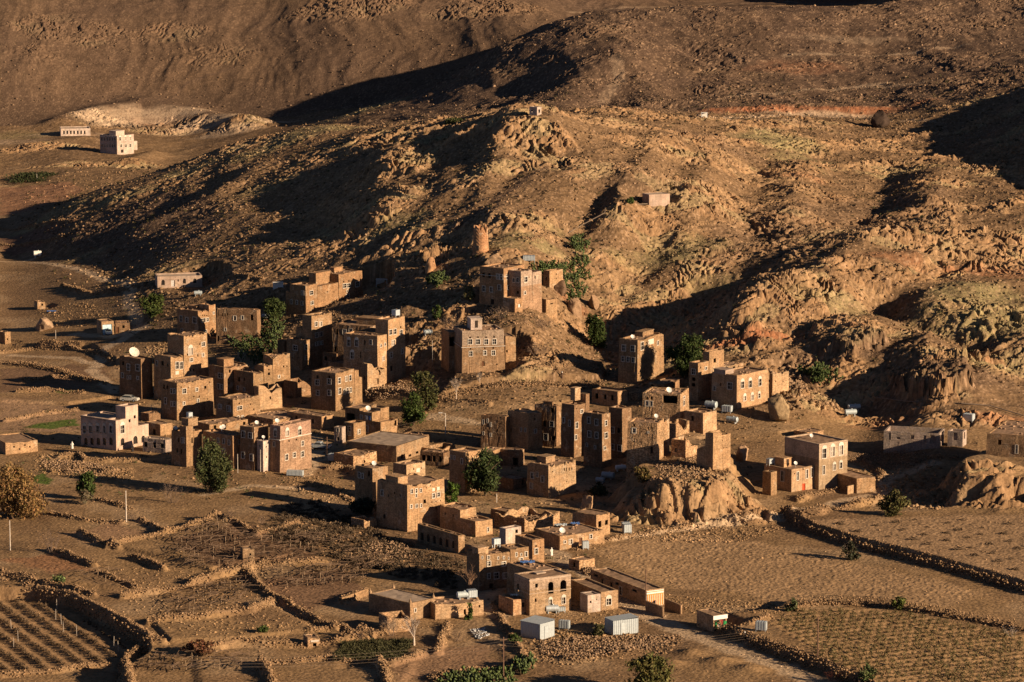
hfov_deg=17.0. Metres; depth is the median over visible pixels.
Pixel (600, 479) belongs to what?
water tank
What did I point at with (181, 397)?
mud brick house
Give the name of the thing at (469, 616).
bush
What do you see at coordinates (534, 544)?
mud brick house
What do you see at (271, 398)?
ruined wall
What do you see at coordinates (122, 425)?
window
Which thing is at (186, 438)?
mud brick house
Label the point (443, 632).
dry stone wall
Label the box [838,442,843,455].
window
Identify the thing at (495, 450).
mud house
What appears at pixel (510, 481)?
mud house
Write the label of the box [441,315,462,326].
bare shrub
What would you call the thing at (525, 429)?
mud brick house
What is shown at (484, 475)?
tree
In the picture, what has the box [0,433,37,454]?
mud house
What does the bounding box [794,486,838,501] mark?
dry stone wall
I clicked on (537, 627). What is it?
metal shed
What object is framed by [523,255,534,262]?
metal tank
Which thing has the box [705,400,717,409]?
water tank
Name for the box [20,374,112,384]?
dry stone wall
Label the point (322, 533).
vine trellis
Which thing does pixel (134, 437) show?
window
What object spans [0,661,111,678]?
dry stone wall
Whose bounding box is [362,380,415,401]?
rubble pile
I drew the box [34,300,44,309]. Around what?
stone shed
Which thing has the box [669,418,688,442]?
ruined wall
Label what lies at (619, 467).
water tank
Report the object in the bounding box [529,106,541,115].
watch hut
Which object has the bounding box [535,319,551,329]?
bare shrub
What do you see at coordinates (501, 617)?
dry stone wall
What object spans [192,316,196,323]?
window
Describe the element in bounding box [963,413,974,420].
metal tank
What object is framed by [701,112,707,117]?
shelter
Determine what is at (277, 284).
shelter
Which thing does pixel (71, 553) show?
dry stone wall
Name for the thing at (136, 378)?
mud brick house
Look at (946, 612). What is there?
dry stone wall
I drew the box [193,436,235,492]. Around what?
pepper tree
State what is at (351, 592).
dry stone wall
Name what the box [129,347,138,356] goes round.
satellite dish
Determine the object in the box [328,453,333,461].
metal tank
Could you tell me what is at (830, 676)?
bare shrub
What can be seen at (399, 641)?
crop row
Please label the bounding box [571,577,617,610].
stone house
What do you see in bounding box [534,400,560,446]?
mud brick house
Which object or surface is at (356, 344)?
window
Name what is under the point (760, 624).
metal tank
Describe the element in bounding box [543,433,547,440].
window
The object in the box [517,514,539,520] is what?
rubble pile
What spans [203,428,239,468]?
mud brick house
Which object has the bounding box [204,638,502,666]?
overhead wires
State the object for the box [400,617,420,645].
bare tree
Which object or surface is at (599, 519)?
mud house
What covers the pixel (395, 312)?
metal tank
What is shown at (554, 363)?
dry stone wall
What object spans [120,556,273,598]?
dry stone wall
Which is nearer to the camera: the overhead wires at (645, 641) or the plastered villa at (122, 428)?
the overhead wires at (645, 641)
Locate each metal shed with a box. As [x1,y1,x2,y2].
[520,615,554,639]
[605,613,637,635]
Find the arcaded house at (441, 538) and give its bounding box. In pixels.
[417,523,464,553]
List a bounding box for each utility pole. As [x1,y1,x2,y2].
[9,520,10,549]
[125,491,126,521]
[499,637,506,677]
[645,570,645,607]
[817,616,818,662]
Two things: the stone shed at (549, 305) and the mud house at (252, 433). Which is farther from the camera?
the stone shed at (549, 305)
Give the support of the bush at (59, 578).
on the terrain
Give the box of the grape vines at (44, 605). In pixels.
[0,598,105,635]
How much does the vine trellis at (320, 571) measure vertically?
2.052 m
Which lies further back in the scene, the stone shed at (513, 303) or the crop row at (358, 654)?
the stone shed at (513, 303)
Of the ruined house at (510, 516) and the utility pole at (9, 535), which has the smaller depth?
the utility pole at (9, 535)
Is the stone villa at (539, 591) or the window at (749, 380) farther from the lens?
the window at (749, 380)
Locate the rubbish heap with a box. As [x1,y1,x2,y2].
[469,628,489,638]
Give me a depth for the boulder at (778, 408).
753.49 m
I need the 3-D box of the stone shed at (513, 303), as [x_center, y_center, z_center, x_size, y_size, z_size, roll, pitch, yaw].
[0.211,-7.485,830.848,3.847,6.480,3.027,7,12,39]
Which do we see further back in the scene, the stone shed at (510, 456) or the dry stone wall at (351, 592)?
the stone shed at (510, 456)
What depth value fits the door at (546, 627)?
577.86 m
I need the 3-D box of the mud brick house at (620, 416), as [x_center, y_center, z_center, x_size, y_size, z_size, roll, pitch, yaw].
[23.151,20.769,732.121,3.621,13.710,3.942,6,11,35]
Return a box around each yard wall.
[340,588,367,603]
[646,600,662,616]
[664,598,682,613]
[846,479,875,494]
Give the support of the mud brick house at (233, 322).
on the terrain
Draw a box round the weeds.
[10,277,800,610]
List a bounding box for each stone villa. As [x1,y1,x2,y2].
[514,568,570,615]
[785,432,847,489]
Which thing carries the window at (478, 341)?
in the stone house at (479, 346)
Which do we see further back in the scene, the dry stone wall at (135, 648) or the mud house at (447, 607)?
the mud house at (447, 607)
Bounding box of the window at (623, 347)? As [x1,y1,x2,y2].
[621,344,625,350]
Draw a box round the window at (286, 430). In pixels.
[285,427,288,436]
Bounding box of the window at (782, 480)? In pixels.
[780,470,783,481]
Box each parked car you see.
[105,329,112,334]
[120,394,139,401]
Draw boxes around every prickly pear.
[425,270,450,287]
[434,664,517,681]
[512,651,536,674]
[531,259,565,277]
[562,249,593,299]
[567,233,590,251]
[797,361,843,384]
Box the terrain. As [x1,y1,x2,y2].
[0,0,1023,681]
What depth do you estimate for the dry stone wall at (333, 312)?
858.02 m
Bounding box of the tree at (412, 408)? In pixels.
[398,391,427,426]
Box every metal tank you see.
[287,469,303,476]
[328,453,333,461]
[392,309,399,317]
[466,589,476,597]
[492,537,500,547]
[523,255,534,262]
[558,606,565,612]
[558,619,569,629]
[582,540,588,549]
[622,523,631,532]
[721,405,732,413]
[755,620,766,631]
[766,457,774,466]
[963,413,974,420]
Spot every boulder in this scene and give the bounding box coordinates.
[35,317,53,331]
[425,257,435,274]
[483,254,502,264]
[554,280,566,295]
[568,297,581,317]
[581,495,592,508]
[588,295,599,309]
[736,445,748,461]
[768,393,789,420]
[870,110,889,127]
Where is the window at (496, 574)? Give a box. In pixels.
[494,572,498,579]
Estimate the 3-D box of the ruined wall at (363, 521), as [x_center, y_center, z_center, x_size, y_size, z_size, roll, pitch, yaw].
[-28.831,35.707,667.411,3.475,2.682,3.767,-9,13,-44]
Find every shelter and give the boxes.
[273,282,282,289]
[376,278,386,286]
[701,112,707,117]
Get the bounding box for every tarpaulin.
[520,560,534,562]
[554,523,566,525]
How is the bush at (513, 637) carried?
on the terrain
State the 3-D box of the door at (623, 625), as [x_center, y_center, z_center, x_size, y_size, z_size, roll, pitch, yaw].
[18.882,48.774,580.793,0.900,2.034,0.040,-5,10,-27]
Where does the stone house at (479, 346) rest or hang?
on the terrain
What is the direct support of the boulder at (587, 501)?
on the terrain
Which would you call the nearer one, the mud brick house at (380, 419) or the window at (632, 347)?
the mud brick house at (380, 419)
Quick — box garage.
[97,318,113,334]
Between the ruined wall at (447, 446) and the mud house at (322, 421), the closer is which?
the ruined wall at (447, 446)
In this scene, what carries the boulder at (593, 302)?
on the terrain
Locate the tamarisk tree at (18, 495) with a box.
[0,461,51,519]
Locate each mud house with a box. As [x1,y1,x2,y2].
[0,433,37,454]
[141,411,160,420]
[195,416,247,432]
[240,422,267,470]
[277,339,286,353]
[287,409,333,429]
[323,350,337,365]
[328,359,342,367]
[345,402,375,421]
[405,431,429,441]
[420,448,449,466]
[430,595,483,619]
[480,446,501,467]
[497,473,526,489]
[499,592,524,615]
[506,559,560,592]
[535,523,603,549]
[543,268,562,288]
[572,508,609,534]
[592,386,627,405]
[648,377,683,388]
[724,361,742,367]
[837,469,874,492]
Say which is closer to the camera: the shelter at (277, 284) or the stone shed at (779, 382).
the stone shed at (779, 382)
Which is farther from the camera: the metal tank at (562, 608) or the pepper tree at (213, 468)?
the pepper tree at (213, 468)
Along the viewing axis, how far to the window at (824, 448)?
700.10 m
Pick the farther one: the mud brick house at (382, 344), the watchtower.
the watchtower
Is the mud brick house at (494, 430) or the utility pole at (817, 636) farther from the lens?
the mud brick house at (494, 430)
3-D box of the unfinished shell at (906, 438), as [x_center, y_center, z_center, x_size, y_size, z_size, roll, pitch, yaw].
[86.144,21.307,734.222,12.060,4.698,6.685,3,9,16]
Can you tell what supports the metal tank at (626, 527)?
on the terrain
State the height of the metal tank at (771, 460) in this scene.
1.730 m
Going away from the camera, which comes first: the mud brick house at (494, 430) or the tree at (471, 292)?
the mud brick house at (494, 430)
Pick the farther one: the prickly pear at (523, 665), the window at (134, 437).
the window at (134, 437)
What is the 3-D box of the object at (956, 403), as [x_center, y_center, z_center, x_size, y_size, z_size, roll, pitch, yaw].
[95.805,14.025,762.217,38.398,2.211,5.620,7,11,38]
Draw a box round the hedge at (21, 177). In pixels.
[4,171,57,182]
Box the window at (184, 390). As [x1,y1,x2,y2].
[182,388,186,393]
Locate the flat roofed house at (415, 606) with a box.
[369,583,434,619]
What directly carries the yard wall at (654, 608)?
on the terrain
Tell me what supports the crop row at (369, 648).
on the terrain
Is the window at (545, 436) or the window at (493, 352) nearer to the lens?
the window at (545, 436)
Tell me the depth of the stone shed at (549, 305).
841.15 m
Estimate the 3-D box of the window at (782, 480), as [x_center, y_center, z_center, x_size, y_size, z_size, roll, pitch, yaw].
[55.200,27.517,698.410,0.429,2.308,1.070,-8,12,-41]
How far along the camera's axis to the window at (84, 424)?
747.99 m
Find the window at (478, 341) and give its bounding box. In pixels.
[476,339,480,344]
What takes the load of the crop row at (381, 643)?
on the terrain
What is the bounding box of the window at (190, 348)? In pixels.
[188,344,192,355]
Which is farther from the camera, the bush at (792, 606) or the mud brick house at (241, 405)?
the mud brick house at (241, 405)
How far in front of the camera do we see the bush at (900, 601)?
590.57 m
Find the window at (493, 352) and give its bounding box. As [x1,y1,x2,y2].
[491,350,495,355]
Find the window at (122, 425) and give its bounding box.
[120,422,124,433]
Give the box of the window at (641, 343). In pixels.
[640,341,643,350]
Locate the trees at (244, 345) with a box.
[227,317,285,363]
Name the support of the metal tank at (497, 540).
on the mud brick house at (489, 569)
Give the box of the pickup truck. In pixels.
[311,441,331,449]
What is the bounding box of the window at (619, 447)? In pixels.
[617,444,621,451]
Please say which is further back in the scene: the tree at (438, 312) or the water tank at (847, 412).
the tree at (438, 312)
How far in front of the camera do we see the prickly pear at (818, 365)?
789.36 m
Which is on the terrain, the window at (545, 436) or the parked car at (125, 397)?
the parked car at (125, 397)
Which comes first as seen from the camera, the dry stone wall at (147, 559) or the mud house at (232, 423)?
the dry stone wall at (147, 559)
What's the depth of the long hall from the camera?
607.46 m
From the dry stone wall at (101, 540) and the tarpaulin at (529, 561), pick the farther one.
the dry stone wall at (101, 540)
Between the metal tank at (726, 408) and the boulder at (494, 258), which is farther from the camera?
the boulder at (494, 258)
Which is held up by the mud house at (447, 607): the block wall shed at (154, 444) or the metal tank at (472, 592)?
the metal tank at (472, 592)
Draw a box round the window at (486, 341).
[484,339,488,344]
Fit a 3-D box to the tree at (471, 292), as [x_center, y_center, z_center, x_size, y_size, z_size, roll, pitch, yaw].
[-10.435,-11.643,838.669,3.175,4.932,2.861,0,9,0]
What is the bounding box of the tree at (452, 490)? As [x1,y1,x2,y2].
[445,481,460,502]
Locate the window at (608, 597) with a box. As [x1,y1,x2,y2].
[606,595,611,605]
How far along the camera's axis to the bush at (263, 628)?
579.63 m
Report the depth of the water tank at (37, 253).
1028.56 m
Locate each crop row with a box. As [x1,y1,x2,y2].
[331,639,350,661]
[342,638,359,658]
[352,638,369,659]
[361,638,378,660]
[369,638,386,660]
[380,637,395,658]
[387,637,405,659]
[397,637,412,656]
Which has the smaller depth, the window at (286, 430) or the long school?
the window at (286, 430)
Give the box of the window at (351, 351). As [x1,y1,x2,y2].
[350,349,353,358]
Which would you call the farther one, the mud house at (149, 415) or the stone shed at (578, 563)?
the mud house at (149, 415)
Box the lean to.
[441,327,454,372]
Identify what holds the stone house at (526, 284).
on the terrain
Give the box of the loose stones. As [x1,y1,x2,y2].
[0,0,1023,681]
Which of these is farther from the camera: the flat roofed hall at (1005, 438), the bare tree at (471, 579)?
the flat roofed hall at (1005, 438)
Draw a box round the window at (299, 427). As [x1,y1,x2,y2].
[298,426,301,435]
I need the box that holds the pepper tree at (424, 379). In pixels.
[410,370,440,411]
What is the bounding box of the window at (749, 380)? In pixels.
[748,377,751,387]
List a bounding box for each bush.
[50,574,65,583]
[75,470,96,499]
[78,489,94,504]
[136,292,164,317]
[180,638,215,655]
[256,625,269,631]
[348,497,376,514]
[443,118,465,123]
[464,603,472,619]
[507,632,522,642]
[586,481,607,495]
[591,623,603,635]
[624,651,677,681]
[626,197,634,203]
[634,465,652,482]
[784,597,798,611]
[805,367,833,381]
[839,539,860,560]
[858,662,877,681]
[876,487,910,516]
[891,596,906,609]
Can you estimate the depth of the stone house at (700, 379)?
770.32 m
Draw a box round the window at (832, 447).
[830,443,834,456]
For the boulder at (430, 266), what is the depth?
867.72 m
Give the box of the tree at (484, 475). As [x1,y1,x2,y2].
[461,447,501,495]
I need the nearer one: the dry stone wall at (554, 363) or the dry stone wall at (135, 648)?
the dry stone wall at (135, 648)
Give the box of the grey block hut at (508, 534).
[500,525,520,544]
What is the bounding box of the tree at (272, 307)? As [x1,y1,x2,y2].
[262,296,285,323]
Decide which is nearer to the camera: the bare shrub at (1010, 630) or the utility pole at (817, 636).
the utility pole at (817, 636)
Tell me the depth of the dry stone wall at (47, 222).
1066.62 m
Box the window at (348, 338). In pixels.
[347,337,350,346]
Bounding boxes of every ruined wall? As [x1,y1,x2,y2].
[247,410,297,426]
[254,384,281,409]
[284,377,310,397]
[351,515,376,527]
[379,610,410,631]
[422,442,455,450]
[490,506,512,517]
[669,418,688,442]
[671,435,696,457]
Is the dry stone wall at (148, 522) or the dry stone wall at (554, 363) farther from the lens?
the dry stone wall at (554, 363)
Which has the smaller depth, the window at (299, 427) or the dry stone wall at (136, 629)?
the dry stone wall at (136, 629)
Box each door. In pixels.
[103,324,111,334]
[545,626,547,638]
[621,623,625,633]
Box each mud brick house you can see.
[120,354,152,398]
[154,330,207,399]
[161,375,213,420]
[171,416,201,466]
[177,303,215,336]
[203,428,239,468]
[209,356,246,399]
[216,307,260,343]
[216,393,259,418]
[234,352,289,395]
[269,418,311,472]
[286,266,362,314]
[287,312,332,370]
[311,366,361,411]
[333,315,382,359]
[343,315,405,384]
[344,420,365,440]
[355,462,387,513]
[359,405,397,434]
[376,473,444,531]
[393,459,424,475]
[440,502,492,536]
[449,447,480,492]
[467,543,528,590]
[479,262,523,307]
[481,414,509,447]
[508,408,542,450]
[515,533,543,561]
[527,453,575,497]
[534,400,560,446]
[561,386,588,457]
[583,410,610,467]
[609,405,631,457]
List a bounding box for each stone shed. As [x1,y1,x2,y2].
[0,330,10,344]
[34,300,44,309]
[114,320,129,332]
[145,420,172,435]
[240,545,254,560]
[303,633,319,647]
[334,448,376,466]
[500,447,523,466]
[503,296,522,312]
[504,333,515,362]
[542,297,556,317]
[569,555,594,570]
[629,391,642,400]
[684,408,716,434]
[769,371,788,394]
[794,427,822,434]
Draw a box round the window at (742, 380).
[740,378,744,388]
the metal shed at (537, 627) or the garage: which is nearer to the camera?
the metal shed at (537, 627)
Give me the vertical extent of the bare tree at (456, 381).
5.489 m
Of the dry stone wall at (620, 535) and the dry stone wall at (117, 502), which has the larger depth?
the dry stone wall at (117, 502)
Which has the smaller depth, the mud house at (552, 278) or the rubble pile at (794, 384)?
the rubble pile at (794, 384)
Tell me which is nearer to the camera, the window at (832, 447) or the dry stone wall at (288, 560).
the dry stone wall at (288, 560)
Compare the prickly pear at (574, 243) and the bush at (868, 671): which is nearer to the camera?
the bush at (868, 671)
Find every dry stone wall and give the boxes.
[0,218,76,231]
[0,233,65,247]
[0,339,80,353]
[0,359,88,381]
[0,567,99,595]
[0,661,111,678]
[1,407,78,420]
[16,386,85,393]
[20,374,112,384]
[21,575,157,655]
[38,339,119,362]
[44,545,99,567]
[47,510,124,523]
[49,465,135,473]
[59,282,137,295]
[59,451,141,462]
[76,527,119,548]
[91,569,141,587]
[93,497,136,509]
[106,509,221,545]
[113,655,138,681]
[116,635,165,664]
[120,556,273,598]
[127,553,165,570]
[138,515,171,531]
[146,596,277,625]
[205,271,263,289]
[208,635,307,651]
[214,510,255,531]
[243,556,325,571]
[243,567,340,627]
[252,650,281,681]
[253,518,299,537]
[258,653,333,664]
[303,478,354,501]
[307,620,366,633]
[318,303,364,317]
[319,623,394,645]
[326,461,354,475]
[333,648,425,665]
[337,587,368,604]
[362,388,491,405]
[368,655,398,681]
[422,657,513,681]
[431,619,454,651]
[437,377,605,402]
[489,600,536,665]
[517,231,551,245]
[527,359,605,370]
[571,522,692,550]
[698,620,873,681]
[728,613,774,630]
[739,505,793,518]
[777,505,1023,594]
[785,595,1023,632]
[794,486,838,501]
[795,494,883,519]
[849,458,888,481]
[885,453,963,460]
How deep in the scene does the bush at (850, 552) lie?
637.88 m
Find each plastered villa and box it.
[80,403,148,450]
[100,130,133,154]
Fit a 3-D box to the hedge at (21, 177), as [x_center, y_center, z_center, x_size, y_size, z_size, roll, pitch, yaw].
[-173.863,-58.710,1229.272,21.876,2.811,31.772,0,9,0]
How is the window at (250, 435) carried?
in the mud house at (252, 433)
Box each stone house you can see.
[453,316,504,372]
[508,268,541,312]
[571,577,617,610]
[618,328,663,382]
[642,387,688,422]
[689,348,723,400]
[711,366,768,408]
[764,455,813,491]
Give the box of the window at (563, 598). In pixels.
[561,594,565,604]
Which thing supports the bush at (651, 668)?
on the terrain
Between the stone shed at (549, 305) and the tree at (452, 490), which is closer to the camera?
the tree at (452, 490)
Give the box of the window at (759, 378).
[758,376,761,386]
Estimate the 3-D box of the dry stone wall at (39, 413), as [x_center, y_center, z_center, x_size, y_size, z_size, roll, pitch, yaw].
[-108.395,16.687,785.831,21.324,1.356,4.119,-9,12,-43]
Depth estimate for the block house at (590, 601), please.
596.78 m
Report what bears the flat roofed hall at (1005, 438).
on the terrain
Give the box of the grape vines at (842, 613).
[778,606,1023,650]
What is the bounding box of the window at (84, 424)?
[82,423,86,433]
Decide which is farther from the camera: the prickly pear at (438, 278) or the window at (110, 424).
the prickly pear at (438, 278)
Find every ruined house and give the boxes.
[494,506,559,531]
[697,429,730,470]
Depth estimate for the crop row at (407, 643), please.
571.05 m
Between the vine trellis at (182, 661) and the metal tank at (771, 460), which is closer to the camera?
the vine trellis at (182, 661)
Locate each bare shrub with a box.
[38,529,60,553]
[161,478,187,502]
[379,616,401,635]
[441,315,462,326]
[453,630,465,641]
[488,304,510,318]
[527,343,546,354]
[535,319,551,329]
[824,670,841,679]
[1002,625,1016,636]
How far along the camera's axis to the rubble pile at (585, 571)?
626.75 m
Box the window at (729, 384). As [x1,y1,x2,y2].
[727,382,732,389]
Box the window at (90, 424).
[88,423,92,433]
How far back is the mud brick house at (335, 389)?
785.21 m
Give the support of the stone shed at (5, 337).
on the terrain
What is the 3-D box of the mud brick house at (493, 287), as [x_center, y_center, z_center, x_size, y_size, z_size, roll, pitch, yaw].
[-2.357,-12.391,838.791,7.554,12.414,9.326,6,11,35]
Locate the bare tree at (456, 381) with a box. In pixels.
[451,379,460,398]
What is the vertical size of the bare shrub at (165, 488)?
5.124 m
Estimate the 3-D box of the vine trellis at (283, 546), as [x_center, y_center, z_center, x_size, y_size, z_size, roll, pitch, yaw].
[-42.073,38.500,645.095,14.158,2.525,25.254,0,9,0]
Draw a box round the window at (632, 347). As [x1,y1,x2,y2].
[630,345,634,351]
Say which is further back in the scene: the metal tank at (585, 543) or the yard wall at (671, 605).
the metal tank at (585, 543)
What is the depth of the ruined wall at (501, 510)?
674.68 m
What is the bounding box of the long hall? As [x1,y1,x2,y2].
[591,567,663,605]
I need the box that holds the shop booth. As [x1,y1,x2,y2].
[697,608,727,631]
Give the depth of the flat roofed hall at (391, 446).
734.91 m
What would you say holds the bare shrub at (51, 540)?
on the terrain
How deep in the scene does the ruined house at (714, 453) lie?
690.62 m
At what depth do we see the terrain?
896.25 m
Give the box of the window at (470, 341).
[468,339,472,344]
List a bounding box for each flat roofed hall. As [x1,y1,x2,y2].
[346,431,428,461]
[986,419,1023,456]
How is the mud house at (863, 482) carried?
on the terrain
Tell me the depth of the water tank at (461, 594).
595.53 m
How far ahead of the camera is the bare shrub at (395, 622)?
579.64 m
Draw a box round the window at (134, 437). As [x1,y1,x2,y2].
[133,436,137,444]
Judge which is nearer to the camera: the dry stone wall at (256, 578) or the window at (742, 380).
the dry stone wall at (256, 578)
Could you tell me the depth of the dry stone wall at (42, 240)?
1046.80 m
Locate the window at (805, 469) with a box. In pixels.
[805,469,808,478]
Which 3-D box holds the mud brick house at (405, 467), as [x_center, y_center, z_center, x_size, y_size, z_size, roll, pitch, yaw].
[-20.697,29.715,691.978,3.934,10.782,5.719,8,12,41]
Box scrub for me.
[20,61,1023,394]
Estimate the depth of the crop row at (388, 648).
570.89 m
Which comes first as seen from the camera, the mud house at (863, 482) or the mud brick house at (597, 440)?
the mud house at (863, 482)
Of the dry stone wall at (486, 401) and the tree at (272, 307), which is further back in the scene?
the tree at (272, 307)
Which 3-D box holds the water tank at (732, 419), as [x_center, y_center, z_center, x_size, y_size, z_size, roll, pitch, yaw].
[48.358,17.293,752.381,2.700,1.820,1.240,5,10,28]
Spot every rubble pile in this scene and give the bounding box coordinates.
[41,459,124,475]
[361,537,415,559]
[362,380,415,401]
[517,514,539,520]
[538,633,680,661]
[581,566,595,575]
[655,456,705,477]
[758,364,807,392]
[849,449,929,469]
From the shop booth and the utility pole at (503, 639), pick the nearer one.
the utility pole at (503, 639)
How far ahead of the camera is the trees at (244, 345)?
850.44 m
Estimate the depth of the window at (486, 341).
794.48 m
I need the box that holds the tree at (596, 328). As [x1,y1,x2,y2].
[584,313,607,348]
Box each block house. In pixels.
[334,426,345,442]
[580,591,600,612]
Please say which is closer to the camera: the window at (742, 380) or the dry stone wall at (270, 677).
the dry stone wall at (270, 677)
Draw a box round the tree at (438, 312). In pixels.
[431,304,441,318]
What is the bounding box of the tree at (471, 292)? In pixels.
[463,283,475,301]
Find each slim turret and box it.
[257,439,269,471]
[762,470,776,495]
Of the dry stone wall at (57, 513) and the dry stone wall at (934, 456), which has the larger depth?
the dry stone wall at (934, 456)
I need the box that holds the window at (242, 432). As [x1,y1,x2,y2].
[241,430,244,437]
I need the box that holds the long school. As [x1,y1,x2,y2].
[60,126,89,135]
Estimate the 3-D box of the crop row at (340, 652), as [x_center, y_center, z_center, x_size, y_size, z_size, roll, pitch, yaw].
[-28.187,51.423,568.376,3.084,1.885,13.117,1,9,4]
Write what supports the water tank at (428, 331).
on the terrain
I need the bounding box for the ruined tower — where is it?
[362,363,384,390]
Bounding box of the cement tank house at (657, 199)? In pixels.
[642,192,669,206]
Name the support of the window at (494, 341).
in the stone house at (479, 346)
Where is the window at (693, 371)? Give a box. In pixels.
[691,368,695,374]
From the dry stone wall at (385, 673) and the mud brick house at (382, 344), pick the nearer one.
the dry stone wall at (385, 673)
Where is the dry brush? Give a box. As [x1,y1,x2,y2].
[256,498,466,588]
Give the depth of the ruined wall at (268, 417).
770.84 m
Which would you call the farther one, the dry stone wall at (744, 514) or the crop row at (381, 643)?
the dry stone wall at (744, 514)
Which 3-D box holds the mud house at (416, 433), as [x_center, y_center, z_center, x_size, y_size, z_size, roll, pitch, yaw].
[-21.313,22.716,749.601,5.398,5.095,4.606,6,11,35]
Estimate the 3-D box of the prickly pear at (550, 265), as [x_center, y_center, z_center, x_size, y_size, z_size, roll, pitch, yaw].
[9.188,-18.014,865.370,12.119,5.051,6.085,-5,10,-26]
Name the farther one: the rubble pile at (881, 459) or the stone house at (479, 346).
the stone house at (479, 346)
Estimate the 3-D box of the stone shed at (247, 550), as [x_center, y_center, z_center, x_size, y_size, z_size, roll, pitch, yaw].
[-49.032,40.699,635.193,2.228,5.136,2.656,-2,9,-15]
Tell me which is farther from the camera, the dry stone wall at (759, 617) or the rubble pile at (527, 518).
the rubble pile at (527, 518)
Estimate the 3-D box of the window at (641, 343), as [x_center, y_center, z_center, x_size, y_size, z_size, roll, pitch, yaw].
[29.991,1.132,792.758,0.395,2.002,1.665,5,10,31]
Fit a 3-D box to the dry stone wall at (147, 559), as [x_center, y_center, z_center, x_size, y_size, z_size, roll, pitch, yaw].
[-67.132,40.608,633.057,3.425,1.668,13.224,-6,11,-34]
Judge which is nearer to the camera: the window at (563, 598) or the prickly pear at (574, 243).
the window at (563, 598)
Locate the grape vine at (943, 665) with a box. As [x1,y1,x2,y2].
[937,660,946,669]
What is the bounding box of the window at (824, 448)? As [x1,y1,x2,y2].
[822,445,826,458]
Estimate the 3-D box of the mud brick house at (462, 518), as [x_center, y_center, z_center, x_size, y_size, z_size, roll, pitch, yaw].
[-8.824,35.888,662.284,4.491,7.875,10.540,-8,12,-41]
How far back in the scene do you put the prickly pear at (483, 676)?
549.45 m
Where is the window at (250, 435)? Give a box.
[248,432,252,438]
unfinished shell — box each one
[883,426,943,452]
[947,428,966,446]
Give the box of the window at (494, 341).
[492,338,496,344]
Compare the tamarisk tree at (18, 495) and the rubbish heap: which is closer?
the rubbish heap
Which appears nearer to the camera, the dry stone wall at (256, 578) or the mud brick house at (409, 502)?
the dry stone wall at (256, 578)
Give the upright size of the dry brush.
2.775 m
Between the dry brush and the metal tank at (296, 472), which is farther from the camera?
the metal tank at (296, 472)
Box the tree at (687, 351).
[662,332,705,377]
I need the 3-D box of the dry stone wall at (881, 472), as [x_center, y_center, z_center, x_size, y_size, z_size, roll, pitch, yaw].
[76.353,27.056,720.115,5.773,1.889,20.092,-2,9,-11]
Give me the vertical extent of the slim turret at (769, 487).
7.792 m
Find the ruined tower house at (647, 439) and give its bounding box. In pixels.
[626,417,668,478]
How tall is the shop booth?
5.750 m
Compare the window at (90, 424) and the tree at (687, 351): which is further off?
the tree at (687, 351)
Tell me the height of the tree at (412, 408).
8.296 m
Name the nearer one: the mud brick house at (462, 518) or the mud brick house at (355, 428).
the mud brick house at (462, 518)
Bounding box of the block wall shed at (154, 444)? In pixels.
[143,436,170,453]
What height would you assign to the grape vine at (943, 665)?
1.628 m
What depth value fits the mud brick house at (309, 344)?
825.77 m
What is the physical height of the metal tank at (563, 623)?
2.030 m
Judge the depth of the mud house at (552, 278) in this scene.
857.34 m
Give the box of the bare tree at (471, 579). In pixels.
[455,562,477,588]
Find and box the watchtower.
[472,224,488,254]
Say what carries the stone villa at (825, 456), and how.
on the terrain
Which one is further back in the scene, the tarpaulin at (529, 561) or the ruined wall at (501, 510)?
the ruined wall at (501, 510)
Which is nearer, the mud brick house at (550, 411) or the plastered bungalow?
the mud brick house at (550, 411)
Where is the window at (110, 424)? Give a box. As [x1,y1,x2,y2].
[109,423,112,433]
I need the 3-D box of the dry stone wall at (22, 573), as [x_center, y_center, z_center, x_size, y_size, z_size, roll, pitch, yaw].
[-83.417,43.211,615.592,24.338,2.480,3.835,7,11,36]
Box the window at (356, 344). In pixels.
[354,337,358,346]
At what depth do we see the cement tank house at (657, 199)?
919.42 m
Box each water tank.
[33,250,41,257]
[194,290,201,295]
[423,329,431,335]
[456,590,468,599]
[546,604,558,613]
[595,476,604,483]
[601,471,614,479]
[615,464,625,471]
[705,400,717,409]
[726,416,738,423]
[844,408,856,416]
[847,403,860,410]
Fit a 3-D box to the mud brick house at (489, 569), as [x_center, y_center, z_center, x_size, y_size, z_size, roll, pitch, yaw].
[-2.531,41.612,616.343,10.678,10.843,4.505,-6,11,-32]
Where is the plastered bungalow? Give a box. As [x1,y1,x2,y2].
[155,272,201,288]
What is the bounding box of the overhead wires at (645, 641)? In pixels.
[506,626,781,649]
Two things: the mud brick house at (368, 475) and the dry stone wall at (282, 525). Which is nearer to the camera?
the dry stone wall at (282, 525)
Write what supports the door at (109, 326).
in the garage
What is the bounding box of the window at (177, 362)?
[175,361,178,369]
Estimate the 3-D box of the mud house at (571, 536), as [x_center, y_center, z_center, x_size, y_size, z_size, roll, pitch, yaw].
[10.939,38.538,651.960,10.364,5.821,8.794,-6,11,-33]
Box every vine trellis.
[137,648,254,670]
[160,518,257,567]
[160,574,260,613]
[250,529,324,559]
[262,561,374,586]
[288,530,352,542]
[338,541,398,567]
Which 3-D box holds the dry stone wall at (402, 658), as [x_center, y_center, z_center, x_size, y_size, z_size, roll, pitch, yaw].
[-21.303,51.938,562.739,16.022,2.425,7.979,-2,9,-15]

